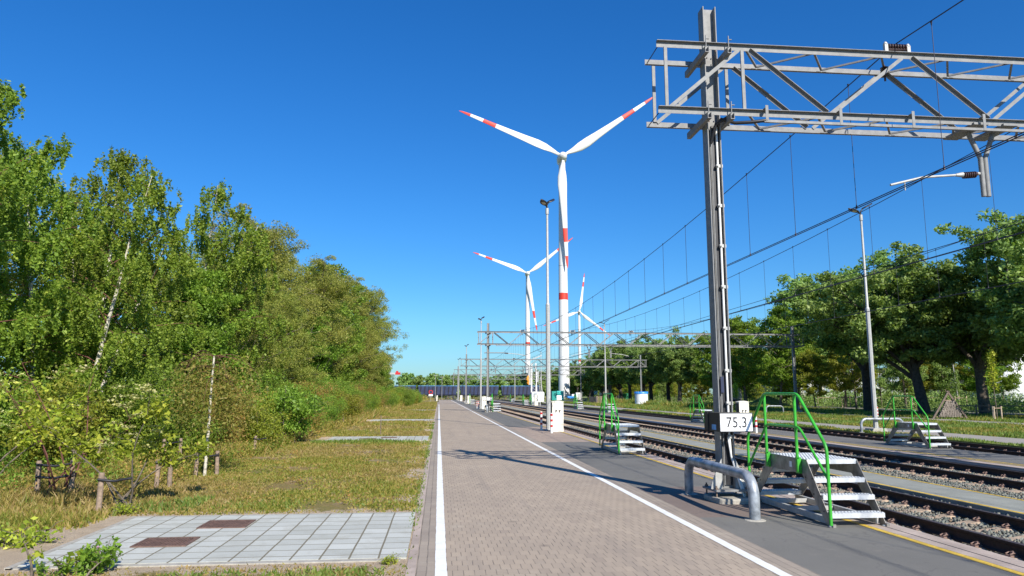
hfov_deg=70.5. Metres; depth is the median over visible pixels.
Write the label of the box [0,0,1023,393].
sky
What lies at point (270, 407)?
shrub
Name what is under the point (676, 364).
tree
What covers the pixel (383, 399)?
shrub
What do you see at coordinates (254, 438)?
tree stake
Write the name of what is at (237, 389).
shrub
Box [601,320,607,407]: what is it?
lamp post
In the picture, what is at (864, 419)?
pipe guard
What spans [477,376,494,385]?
tree
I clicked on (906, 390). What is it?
tree
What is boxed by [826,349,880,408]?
tree
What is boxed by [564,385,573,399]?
aerial lift
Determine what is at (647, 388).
tree
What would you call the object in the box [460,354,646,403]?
overhead line gantry
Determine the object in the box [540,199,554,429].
lamp post
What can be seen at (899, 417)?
path
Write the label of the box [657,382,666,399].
tree
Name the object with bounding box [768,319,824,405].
tree
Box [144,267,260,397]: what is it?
maple tree
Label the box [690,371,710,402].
tree
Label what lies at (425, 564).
kerb
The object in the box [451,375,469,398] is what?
tree
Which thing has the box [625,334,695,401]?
tree
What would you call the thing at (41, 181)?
birch tree
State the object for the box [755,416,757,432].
bollard
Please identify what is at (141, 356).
birch tree
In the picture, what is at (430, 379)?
tree
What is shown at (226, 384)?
birch tree
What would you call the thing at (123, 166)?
birch tree
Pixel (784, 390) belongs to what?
tree
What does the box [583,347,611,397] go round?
tree
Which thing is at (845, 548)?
platform
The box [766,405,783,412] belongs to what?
pipe guard
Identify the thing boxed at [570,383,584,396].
tree
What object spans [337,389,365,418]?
shrub
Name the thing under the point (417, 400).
shrub
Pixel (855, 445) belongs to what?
platform marking
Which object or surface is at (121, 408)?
shrub
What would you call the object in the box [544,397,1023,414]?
road
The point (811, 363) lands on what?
tree
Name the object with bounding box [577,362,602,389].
tree
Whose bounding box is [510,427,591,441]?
platform
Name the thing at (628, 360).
tree
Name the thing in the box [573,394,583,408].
access steps
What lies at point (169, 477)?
tree stake
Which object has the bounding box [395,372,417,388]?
tree
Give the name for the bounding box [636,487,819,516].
platform
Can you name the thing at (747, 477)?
pipe guard
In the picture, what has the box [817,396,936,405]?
fence
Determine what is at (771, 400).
mound
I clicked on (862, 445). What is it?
platform marking
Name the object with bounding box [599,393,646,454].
access steps
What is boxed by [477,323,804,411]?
overhead line gantry
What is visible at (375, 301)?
willow tree
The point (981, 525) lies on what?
ballast
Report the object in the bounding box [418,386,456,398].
freight wagon
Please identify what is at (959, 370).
tree
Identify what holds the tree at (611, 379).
on the field at (520, 397)
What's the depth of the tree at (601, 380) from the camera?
180.50 m
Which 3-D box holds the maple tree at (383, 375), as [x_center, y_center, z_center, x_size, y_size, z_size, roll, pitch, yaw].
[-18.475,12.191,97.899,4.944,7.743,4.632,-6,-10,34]
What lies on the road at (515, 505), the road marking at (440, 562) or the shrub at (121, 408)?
the road marking at (440, 562)
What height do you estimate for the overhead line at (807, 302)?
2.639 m
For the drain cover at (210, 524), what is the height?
0.012 m
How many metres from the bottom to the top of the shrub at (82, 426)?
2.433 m
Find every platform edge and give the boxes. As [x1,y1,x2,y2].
[475,404,1023,567]
[499,401,1023,468]
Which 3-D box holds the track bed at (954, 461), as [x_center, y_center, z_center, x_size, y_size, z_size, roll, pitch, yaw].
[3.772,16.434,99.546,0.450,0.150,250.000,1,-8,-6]
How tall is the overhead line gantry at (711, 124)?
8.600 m
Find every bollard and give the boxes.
[540,412,542,429]
[550,413,552,432]
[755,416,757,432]
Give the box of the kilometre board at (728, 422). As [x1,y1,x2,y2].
[704,412,752,431]
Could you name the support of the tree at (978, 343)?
on the field at (520, 397)
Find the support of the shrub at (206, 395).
on the verge
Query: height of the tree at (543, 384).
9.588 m
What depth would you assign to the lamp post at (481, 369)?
84.46 m
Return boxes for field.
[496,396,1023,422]
[517,399,1022,438]
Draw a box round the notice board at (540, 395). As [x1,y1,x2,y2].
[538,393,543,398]
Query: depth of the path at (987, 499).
14.66 m
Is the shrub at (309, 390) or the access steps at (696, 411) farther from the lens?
the access steps at (696, 411)
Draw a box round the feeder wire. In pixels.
[504,222,1023,373]
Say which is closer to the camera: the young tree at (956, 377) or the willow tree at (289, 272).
the willow tree at (289, 272)
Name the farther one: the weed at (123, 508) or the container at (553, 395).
the container at (553, 395)
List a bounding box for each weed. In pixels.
[0,516,64,549]
[6,520,97,575]
[32,553,109,575]
[64,534,123,575]
[108,495,138,514]
[381,550,401,565]
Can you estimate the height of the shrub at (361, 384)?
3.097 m
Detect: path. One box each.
[470,400,1023,518]
[506,399,1023,443]
[544,399,1023,424]
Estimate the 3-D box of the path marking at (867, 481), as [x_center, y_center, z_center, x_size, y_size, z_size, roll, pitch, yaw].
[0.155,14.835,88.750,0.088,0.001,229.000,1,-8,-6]
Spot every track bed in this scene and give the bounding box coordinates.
[476,400,1023,554]
[496,401,1023,471]
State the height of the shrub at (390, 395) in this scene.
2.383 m
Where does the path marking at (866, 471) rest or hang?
on the path at (987, 499)
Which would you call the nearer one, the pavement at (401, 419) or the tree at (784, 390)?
the pavement at (401, 419)
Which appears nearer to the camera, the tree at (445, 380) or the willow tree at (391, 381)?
the willow tree at (391, 381)
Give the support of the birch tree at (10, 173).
on the verge
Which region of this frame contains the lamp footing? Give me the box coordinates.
[865,428,887,431]
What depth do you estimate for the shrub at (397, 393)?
81.53 m
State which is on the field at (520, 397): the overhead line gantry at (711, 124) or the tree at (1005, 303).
the tree at (1005, 303)
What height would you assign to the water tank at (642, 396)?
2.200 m
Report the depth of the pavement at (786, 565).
9.66 m
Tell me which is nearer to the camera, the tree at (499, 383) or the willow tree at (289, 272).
the willow tree at (289, 272)
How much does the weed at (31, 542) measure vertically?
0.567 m
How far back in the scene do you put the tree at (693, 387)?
134.72 m
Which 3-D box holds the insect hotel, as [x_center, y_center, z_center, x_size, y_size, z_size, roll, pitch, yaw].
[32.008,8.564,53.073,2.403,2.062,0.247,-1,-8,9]
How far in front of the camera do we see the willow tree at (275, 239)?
38.40 m
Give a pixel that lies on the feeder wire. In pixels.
(838, 277)
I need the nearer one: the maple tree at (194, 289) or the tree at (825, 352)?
the maple tree at (194, 289)
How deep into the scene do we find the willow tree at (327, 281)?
52.87 m
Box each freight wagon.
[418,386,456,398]
[459,386,498,398]
[500,386,538,398]
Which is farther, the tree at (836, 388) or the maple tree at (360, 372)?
the tree at (836, 388)
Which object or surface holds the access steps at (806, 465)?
on the platform at (698, 505)
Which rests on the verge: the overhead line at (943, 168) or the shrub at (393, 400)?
the shrub at (393, 400)
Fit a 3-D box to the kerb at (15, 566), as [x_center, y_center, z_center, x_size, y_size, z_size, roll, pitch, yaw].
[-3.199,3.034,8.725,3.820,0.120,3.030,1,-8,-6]
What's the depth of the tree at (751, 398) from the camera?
110.70 m
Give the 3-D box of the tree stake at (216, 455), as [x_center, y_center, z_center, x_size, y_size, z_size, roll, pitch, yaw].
[-6.452,3.727,15.301,0.504,0.553,0.120,2,-8,-11]
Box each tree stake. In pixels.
[34,460,75,492]
[95,473,131,510]
[154,459,172,487]
[162,438,182,458]
[194,451,219,475]
[253,436,266,447]
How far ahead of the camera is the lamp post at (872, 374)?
35.06 m
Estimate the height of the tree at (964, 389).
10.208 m
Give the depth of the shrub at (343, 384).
49.89 m
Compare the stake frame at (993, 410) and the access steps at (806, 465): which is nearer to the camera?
the access steps at (806, 465)
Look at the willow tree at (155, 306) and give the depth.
39.57 m
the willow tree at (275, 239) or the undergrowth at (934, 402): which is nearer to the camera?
the willow tree at (275, 239)
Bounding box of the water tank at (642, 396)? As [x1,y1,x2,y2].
[634,392,647,403]
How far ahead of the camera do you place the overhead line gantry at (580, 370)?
180.23 m
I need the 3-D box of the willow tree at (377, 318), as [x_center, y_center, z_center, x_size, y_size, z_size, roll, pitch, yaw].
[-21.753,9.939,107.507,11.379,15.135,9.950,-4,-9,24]
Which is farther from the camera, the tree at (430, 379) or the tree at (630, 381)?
the tree at (430, 379)
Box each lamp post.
[478,317,483,408]
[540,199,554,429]
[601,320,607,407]
[848,203,878,427]
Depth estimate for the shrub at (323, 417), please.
30.73 m
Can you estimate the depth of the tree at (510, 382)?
287.77 m
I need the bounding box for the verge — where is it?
[0,405,434,575]
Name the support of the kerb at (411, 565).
on the road
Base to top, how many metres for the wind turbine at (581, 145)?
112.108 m
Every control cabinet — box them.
[482,396,485,408]
[534,395,537,404]
[550,401,563,431]
[735,401,748,412]
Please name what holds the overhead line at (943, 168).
hanging from the overhead line gantry at (711, 124)
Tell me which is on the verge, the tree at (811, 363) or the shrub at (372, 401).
the shrub at (372, 401)
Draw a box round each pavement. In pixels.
[19,512,414,565]
[327,436,428,440]
[371,419,432,420]
[452,400,820,575]
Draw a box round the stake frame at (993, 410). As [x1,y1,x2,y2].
[992,406,1002,418]
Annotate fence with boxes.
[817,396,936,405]
[959,405,1023,415]
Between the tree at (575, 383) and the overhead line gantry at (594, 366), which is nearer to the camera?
the overhead line gantry at (594, 366)
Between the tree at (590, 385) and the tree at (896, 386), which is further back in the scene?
the tree at (590, 385)
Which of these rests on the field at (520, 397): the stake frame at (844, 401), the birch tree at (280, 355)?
the stake frame at (844, 401)
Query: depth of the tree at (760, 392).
115.48 m
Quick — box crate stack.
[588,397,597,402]
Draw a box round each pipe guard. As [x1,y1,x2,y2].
[681,457,765,521]
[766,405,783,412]
[860,418,904,431]
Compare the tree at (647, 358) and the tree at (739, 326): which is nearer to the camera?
the tree at (739, 326)
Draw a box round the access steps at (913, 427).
[882,396,952,448]
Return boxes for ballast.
[566,425,1023,555]
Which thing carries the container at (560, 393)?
on the path at (899, 417)
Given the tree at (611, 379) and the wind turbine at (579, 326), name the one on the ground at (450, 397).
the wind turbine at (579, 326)
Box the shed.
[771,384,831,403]
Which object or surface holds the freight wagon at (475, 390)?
on the track bed
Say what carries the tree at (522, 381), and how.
on the ground at (450, 397)
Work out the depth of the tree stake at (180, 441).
18.04 m
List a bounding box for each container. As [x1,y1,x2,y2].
[551,391,556,399]
[557,391,563,399]
[575,392,580,399]
[619,393,627,399]
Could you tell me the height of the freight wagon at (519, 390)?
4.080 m
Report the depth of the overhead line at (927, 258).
24.25 m
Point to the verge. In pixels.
(10, 556)
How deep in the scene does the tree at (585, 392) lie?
292.47 m
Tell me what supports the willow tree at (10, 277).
on the verge
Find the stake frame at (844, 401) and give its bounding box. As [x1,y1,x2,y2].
[841,396,850,407]
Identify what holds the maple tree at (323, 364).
on the verge
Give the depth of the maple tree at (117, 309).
29.73 m
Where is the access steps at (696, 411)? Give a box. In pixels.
[690,395,712,422]
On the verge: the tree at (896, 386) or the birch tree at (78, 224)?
the birch tree at (78, 224)
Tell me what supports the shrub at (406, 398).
on the verge
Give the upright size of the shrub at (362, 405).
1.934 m
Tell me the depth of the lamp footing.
34.16 m
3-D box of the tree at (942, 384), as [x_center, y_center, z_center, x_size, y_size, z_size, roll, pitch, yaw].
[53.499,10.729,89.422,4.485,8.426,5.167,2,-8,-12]
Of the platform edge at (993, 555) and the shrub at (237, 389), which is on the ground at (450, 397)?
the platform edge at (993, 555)
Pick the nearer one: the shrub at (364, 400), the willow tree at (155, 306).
the willow tree at (155, 306)
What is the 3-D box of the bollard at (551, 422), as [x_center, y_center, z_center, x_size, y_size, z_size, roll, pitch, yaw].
[1.730,5.912,31.711,0.116,0.870,0.113,1,-8,-6]
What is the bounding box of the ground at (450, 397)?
[429,396,518,401]
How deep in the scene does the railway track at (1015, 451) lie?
31.74 m
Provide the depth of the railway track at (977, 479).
21.08 m
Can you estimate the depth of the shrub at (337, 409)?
36.69 m
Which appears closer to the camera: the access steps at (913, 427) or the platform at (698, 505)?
the platform at (698, 505)
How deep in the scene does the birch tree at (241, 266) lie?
28.80 m
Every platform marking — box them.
[473,404,1023,575]
[518,403,1020,464]
[541,406,1018,465]
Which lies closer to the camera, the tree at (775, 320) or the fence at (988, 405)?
the fence at (988, 405)
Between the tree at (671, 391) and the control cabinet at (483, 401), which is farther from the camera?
the tree at (671, 391)
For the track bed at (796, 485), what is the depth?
13.92 m
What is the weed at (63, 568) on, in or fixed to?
on the verge
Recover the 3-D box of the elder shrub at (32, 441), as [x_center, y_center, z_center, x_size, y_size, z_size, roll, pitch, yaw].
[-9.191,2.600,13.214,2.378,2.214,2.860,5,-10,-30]
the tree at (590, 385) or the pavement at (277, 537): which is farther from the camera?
the tree at (590, 385)
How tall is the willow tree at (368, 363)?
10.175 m
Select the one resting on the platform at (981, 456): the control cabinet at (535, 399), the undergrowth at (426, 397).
the control cabinet at (535, 399)
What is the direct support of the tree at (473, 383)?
on the ground at (450, 397)
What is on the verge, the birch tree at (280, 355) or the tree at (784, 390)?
the birch tree at (280, 355)
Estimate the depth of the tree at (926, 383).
89.65 m
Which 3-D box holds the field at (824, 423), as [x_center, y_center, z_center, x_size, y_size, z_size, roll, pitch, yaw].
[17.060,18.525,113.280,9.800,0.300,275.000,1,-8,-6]
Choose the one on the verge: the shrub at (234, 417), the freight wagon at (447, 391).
the shrub at (234, 417)
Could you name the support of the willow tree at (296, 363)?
on the verge
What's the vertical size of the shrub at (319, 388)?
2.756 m
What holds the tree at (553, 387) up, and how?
on the field at (520, 397)
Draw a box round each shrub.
[0,355,143,492]
[0,363,119,468]
[0,372,85,473]
[20,383,214,504]
[80,369,241,453]
[110,356,233,454]
[162,374,218,435]
[174,375,262,434]
[186,379,263,444]
[228,366,325,402]
[232,388,276,429]
[235,383,334,441]
[239,396,294,445]
[242,376,317,398]
[245,387,294,434]
[290,378,336,399]
[295,401,333,431]
[296,376,338,397]
[302,380,325,400]
[306,396,330,431]
[308,393,333,423]
[309,375,357,401]
[320,394,349,421]
[322,392,349,420]
[324,378,360,397]
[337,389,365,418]
[341,393,370,416]
[349,378,381,397]
[351,389,374,412]
[353,380,382,394]
[354,379,367,390]
[363,391,384,409]
[366,390,381,409]
[372,388,391,406]
[373,389,396,405]
[383,392,399,405]
[388,388,402,404]
[399,388,418,405]
[410,390,418,403]
[412,394,419,403]
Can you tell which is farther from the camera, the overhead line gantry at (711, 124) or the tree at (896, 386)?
the tree at (896, 386)
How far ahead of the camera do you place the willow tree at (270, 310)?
31.05 m
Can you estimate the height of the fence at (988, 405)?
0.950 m
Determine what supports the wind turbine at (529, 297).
on the field at (520, 397)
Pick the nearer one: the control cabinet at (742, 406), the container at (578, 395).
the control cabinet at (742, 406)
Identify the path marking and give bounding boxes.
[497,404,1023,500]
[510,408,1023,513]
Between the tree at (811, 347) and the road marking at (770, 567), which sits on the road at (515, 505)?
the road marking at (770, 567)
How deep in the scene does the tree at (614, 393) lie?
190.25 m
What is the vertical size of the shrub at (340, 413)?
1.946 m
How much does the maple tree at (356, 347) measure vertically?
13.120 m
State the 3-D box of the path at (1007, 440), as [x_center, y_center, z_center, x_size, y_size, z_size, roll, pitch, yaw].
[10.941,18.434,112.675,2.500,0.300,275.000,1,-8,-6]
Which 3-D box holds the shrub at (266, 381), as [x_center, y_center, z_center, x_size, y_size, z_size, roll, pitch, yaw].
[-9.964,4.582,29.383,3.539,2.960,3.868,-5,-10,32]
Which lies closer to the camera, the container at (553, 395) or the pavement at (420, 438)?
the pavement at (420, 438)
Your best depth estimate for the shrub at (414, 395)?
103.55 m
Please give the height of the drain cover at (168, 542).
0.012 m
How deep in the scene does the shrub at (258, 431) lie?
22.47 m
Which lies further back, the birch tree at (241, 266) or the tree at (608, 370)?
the tree at (608, 370)
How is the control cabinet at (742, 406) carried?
on the platform at (981, 456)
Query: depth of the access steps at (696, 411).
45.42 m
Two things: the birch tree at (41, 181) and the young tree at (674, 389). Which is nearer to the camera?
the birch tree at (41, 181)
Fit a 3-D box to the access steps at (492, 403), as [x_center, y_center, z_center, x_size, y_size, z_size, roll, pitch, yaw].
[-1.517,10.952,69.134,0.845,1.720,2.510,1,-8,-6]
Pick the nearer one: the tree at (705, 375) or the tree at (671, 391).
the tree at (705, 375)
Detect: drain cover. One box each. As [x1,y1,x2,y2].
[130,537,199,547]
[196,519,255,528]
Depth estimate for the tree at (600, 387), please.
249.51 m
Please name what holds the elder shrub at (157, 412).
on the verge
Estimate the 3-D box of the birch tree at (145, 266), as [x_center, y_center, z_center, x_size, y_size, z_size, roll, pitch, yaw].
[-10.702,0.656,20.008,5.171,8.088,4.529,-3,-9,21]
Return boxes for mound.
[749,396,790,405]
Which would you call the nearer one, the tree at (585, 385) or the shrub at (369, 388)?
the shrub at (369, 388)
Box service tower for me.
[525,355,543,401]
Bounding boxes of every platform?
[453,400,543,426]
[493,400,1023,466]
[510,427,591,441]
[541,442,712,486]
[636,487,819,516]
[699,516,1021,575]
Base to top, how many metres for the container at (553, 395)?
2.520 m
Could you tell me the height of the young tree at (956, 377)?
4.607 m
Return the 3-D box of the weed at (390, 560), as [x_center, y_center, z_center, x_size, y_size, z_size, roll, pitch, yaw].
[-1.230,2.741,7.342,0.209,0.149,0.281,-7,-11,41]
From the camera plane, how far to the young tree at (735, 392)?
88.14 m
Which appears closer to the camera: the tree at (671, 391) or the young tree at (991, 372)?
the young tree at (991, 372)
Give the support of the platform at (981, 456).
on the ground at (450, 397)
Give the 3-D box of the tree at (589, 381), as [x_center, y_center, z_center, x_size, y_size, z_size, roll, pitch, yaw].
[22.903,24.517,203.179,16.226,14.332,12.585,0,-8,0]
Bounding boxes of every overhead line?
[472,0,1023,378]
[479,132,1023,382]
[497,218,1023,382]
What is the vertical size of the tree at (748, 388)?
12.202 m
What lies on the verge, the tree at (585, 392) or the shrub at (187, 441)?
the shrub at (187, 441)
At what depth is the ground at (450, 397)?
330.14 m
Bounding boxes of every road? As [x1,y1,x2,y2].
[435,400,792,575]
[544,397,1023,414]
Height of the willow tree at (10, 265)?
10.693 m
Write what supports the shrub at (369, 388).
on the verge
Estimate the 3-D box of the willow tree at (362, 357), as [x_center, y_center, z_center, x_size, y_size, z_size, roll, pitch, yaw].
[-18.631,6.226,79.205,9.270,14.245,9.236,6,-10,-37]
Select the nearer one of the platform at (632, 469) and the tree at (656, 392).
the platform at (632, 469)
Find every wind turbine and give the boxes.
[460,97,651,398]
[473,238,571,372]
[544,274,608,363]
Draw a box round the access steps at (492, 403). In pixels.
[491,394,500,411]
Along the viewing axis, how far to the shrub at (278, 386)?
32.18 m
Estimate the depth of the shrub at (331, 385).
39.82 m
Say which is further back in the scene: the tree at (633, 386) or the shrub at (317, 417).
the tree at (633, 386)
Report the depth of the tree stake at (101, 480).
10.50 m
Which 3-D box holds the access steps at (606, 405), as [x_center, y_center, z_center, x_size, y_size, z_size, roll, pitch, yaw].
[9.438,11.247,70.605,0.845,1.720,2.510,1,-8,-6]
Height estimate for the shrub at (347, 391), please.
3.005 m
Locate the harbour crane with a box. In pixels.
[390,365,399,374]
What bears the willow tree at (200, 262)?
on the verge
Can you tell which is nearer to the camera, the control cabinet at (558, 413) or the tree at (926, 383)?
the control cabinet at (558, 413)
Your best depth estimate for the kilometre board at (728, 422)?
11.22 m
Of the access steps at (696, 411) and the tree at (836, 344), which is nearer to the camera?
the access steps at (696, 411)
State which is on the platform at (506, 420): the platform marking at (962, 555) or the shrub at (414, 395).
the platform marking at (962, 555)
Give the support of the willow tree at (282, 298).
on the verge
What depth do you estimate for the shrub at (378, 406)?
58.17 m
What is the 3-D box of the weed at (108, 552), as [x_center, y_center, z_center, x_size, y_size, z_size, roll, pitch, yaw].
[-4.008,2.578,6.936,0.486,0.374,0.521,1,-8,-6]
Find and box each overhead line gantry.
[452,373,551,385]
[454,366,584,400]
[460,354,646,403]
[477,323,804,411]
[645,6,1023,503]
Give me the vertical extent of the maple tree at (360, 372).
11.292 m
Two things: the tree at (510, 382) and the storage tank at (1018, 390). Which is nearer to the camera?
the storage tank at (1018, 390)
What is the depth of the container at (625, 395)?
182.74 m
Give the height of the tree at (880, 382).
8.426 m
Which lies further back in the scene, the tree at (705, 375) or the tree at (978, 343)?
the tree at (705, 375)
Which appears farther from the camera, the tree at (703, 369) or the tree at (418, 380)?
the tree at (418, 380)
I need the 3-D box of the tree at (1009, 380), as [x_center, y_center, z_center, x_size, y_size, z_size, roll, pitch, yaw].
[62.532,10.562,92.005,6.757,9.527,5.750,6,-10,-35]
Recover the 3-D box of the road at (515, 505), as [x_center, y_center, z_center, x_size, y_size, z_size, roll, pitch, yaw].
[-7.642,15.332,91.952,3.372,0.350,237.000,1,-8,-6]
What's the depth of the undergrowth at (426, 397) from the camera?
207.10 m
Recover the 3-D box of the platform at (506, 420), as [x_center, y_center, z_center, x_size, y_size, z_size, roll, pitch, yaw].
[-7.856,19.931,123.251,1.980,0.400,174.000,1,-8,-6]
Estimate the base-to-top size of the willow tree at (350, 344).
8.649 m
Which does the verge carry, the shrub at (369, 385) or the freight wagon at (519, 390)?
the shrub at (369, 385)
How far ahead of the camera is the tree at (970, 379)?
86.99 m
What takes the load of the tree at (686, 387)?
on the field at (520, 397)
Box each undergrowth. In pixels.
[0,401,402,508]
[421,394,588,401]
[632,384,1023,414]
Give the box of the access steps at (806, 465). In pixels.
[746,392,889,527]
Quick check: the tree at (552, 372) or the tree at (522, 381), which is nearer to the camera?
the tree at (522, 381)
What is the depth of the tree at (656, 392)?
171.60 m
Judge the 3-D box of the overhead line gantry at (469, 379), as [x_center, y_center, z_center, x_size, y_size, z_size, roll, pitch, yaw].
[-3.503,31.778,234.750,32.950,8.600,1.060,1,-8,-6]
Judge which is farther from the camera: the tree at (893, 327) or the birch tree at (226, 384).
the tree at (893, 327)
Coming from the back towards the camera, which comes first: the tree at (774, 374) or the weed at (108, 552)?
the tree at (774, 374)
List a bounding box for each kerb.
[4,516,400,569]
[405,402,437,575]
[415,402,438,575]
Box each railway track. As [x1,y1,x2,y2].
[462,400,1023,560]
[477,400,1023,491]
[501,400,1023,455]
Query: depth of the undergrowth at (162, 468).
14.53 m
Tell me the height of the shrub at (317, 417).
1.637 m
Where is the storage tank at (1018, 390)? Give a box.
[968,356,1023,403]
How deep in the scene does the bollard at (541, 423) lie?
34.12 m
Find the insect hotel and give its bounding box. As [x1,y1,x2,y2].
[932,391,967,418]
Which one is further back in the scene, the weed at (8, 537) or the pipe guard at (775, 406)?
the pipe guard at (775, 406)
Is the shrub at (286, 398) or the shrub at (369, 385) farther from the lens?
the shrub at (369, 385)
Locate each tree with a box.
[0,79,80,461]
[0,137,80,394]
[0,146,144,441]
[0,169,219,446]
[0,266,24,285]
[4,146,199,434]
[8,186,147,432]
[11,235,164,417]
[64,259,168,428]
[119,268,203,395]
[131,178,293,398]
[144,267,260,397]
[160,351,268,475]
[162,245,224,316]
[196,203,342,388]
[200,284,297,390]
[213,252,293,389]
[231,271,312,392]
[260,243,331,381]
[263,286,330,391]
[290,253,371,383]
[291,262,369,386]
[294,314,347,393]
[325,300,372,388]
[327,322,358,380]
[330,282,393,384]
[343,277,409,386]
[351,320,394,387]
[366,305,408,383]
[366,349,393,390]
[378,349,395,387]
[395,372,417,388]
[410,375,429,397]
[425,373,440,398]
[436,374,452,398]
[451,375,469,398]
[459,375,479,397]
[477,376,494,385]
[489,376,509,398]
[505,376,519,397]
[516,373,535,397]
[532,376,545,395]
[539,367,558,377]
[544,377,558,395]
[566,362,604,393]
[569,360,582,391]
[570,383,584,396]
[576,355,593,396]
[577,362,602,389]
[582,390,596,396]
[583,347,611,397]
[583,381,590,396]
[589,347,611,398]
[592,343,626,399]
[592,386,614,396]
[595,338,650,399]
[605,334,693,400]
[610,339,658,391]
[611,384,624,398]
[624,326,706,402]
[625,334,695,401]
[625,384,640,399]
[638,384,658,394]
[648,384,659,399]
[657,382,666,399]
[662,382,677,396]
[672,383,677,400]
[682,378,692,401]
[688,330,732,387]
[689,383,701,398]
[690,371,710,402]
[692,363,712,397]
[710,314,777,400]
[731,330,771,400]
[732,382,739,398]
[741,382,758,402]
[742,303,815,405]
[748,376,768,399]
[758,352,803,384]
[763,247,912,411]
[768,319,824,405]
[771,369,793,403]
[789,349,834,406]
[791,241,985,413]
[801,336,848,403]
[818,350,861,407]
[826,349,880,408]
[874,363,897,407]
[880,365,930,399]
[883,354,928,405]
[885,261,1023,414]
[897,361,946,394]
[925,363,972,393]
[928,359,966,398]
[933,208,1023,351]
[951,369,961,396]
[953,365,1007,400]
[957,350,1007,394]
[974,360,1023,399]
[983,347,1001,418]
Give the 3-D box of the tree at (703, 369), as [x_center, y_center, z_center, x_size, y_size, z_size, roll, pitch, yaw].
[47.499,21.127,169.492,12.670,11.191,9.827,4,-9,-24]
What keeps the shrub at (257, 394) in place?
on the verge
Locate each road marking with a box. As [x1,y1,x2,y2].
[435,409,446,575]
[451,400,791,575]
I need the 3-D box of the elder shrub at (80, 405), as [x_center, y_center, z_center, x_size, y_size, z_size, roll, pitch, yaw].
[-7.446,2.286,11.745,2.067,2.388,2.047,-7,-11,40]
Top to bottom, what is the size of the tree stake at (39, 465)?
0.672 m
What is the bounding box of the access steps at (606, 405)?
[602,394,615,412]
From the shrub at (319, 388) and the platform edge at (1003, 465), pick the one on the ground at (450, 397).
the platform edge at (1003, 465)
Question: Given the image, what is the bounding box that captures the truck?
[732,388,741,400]
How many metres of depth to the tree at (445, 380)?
284.58 m

